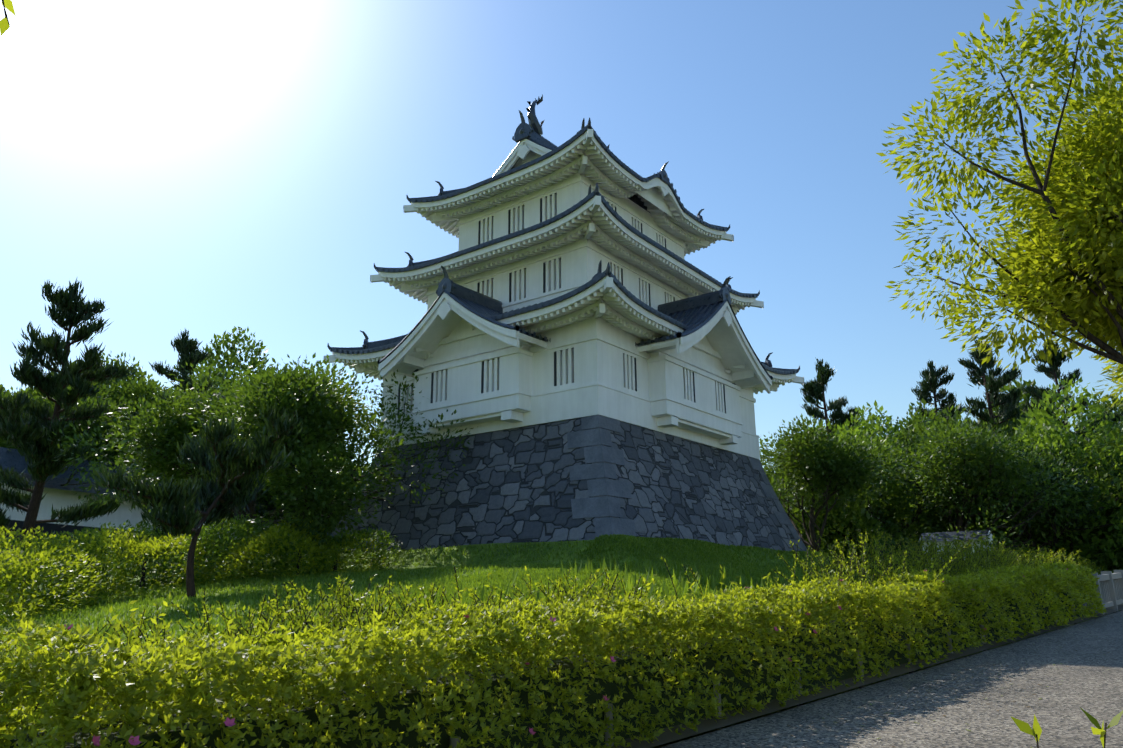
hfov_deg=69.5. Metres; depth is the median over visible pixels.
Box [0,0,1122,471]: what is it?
sky
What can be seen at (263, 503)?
tree
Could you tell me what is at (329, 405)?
tree
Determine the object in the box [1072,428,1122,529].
bush
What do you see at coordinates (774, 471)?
tree
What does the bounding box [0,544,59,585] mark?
bush
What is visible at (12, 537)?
lawn shrub
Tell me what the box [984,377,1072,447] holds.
bush
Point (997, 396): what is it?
pine
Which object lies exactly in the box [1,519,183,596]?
lawn shrub
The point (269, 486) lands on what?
tree
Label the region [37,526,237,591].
lawn shrub
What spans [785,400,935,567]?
bush
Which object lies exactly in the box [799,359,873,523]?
pine
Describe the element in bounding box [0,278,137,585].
pine
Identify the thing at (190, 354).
pine
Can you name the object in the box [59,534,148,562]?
bush
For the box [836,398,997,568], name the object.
bush
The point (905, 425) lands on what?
tree
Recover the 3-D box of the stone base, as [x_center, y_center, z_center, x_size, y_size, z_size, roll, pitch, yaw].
[0.669,5.583,31.426,13.655,5.070,15.269,-11,-18,36]
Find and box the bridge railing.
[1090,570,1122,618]
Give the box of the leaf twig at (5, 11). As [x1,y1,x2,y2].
[2,0,9,24]
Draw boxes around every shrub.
[0,522,143,613]
[0,546,105,626]
[0,567,660,735]
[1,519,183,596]
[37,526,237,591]
[104,522,283,577]
[143,513,342,579]
[213,515,388,579]
[256,526,401,574]
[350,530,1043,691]
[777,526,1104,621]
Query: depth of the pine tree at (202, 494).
18.57 m
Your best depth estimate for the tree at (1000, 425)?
59.61 m
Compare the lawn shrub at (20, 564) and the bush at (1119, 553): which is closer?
the lawn shrub at (20, 564)
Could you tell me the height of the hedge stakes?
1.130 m
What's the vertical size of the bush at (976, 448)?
7.635 m
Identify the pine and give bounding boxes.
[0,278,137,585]
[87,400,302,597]
[124,329,218,535]
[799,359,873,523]
[904,360,965,434]
[957,338,1033,443]
[1018,340,1122,444]
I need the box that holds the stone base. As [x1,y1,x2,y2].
[332,415,806,552]
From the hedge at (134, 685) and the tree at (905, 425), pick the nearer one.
the hedge at (134, 685)
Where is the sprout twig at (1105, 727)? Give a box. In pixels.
[1036,723,1106,747]
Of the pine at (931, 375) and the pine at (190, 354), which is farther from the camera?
the pine at (931, 375)
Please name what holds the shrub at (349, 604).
on the lawn ground at (580, 546)
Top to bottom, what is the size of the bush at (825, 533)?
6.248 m
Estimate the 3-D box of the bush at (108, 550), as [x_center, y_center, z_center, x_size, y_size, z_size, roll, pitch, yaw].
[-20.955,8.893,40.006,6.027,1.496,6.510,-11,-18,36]
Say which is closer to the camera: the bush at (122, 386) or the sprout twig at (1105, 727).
the sprout twig at (1105, 727)
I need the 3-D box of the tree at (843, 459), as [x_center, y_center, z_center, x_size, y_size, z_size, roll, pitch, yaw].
[10.339,5.501,35.793,8.672,7.073,7.219,-41,-43,68]
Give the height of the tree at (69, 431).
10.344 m
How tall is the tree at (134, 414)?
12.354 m
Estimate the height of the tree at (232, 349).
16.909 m
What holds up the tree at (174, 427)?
on the lawn ground at (580, 546)
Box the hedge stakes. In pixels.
[449,605,1076,747]
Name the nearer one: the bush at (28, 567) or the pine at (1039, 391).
the bush at (28, 567)
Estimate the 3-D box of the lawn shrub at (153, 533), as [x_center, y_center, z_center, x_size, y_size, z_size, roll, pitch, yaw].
[-11.520,5.705,25.908,4.522,2.149,5.371,-11,-18,36]
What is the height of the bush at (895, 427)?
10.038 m
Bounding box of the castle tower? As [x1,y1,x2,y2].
[323,95,804,459]
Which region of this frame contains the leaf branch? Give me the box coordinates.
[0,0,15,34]
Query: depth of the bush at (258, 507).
52.67 m
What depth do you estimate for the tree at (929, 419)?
61.23 m
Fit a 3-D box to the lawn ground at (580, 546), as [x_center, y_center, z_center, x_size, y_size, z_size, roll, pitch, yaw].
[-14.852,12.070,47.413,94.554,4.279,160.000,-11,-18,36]
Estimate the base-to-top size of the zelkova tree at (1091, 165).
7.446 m
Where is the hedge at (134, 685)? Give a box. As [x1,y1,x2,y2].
[0,553,1107,747]
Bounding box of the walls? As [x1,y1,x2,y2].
[0,447,992,574]
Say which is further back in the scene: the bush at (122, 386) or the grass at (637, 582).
the bush at (122, 386)
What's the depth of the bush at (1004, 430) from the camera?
47.20 m
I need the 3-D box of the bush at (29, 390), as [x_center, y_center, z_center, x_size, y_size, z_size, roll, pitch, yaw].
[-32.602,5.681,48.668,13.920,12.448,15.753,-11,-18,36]
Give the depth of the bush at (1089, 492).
35.86 m
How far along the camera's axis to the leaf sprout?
1.92 m
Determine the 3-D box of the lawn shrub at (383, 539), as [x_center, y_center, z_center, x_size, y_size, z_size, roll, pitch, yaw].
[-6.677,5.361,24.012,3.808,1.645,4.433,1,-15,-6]
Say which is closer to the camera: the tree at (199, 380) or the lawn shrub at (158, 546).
the lawn shrub at (158, 546)
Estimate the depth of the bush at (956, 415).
41.80 m
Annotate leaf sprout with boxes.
[1010,707,1122,747]
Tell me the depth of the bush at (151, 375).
53.80 m
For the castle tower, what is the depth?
28.71 m
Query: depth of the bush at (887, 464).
36.76 m
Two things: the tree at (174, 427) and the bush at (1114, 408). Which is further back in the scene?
the bush at (1114, 408)
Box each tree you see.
[0,384,146,500]
[48,356,401,569]
[81,370,237,465]
[86,376,225,459]
[93,412,146,468]
[159,387,340,542]
[163,326,273,471]
[172,352,474,566]
[216,449,358,534]
[758,413,907,552]
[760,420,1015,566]
[764,458,788,500]
[876,0,1122,410]
[881,417,914,437]
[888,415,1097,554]
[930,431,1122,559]
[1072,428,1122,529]
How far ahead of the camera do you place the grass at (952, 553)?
18.81 m
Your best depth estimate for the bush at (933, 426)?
47.15 m
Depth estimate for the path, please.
8.89 m
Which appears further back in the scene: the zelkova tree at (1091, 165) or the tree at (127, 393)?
the tree at (127, 393)
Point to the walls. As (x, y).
(58, 496)
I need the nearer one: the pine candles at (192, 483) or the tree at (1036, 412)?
the pine candles at (192, 483)
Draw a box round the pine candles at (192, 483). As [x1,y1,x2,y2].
[123,409,274,522]
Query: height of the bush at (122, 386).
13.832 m
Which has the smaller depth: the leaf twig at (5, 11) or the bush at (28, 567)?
the leaf twig at (5, 11)
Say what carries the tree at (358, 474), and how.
on the lawn ground at (580, 546)
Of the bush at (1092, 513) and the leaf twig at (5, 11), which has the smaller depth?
the leaf twig at (5, 11)
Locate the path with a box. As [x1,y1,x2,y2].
[660,610,1122,747]
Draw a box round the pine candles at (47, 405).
[8,281,113,492]
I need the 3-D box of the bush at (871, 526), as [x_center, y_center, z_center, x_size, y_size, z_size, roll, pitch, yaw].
[13.034,7.211,37.176,7.596,5.568,8.794,-11,-18,36]
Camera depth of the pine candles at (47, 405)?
31.35 m
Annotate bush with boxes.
[0,360,109,455]
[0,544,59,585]
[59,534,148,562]
[69,365,156,459]
[76,540,167,561]
[89,351,242,541]
[245,374,360,530]
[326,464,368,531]
[770,473,876,565]
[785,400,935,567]
[786,478,918,571]
[801,414,989,560]
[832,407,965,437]
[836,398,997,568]
[859,420,1040,561]
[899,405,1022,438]
[905,404,1064,565]
[934,418,1099,555]
[963,411,1122,573]
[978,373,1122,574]
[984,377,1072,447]
[1018,426,1122,570]
[1044,415,1122,571]
[1074,393,1122,562]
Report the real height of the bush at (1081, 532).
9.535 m

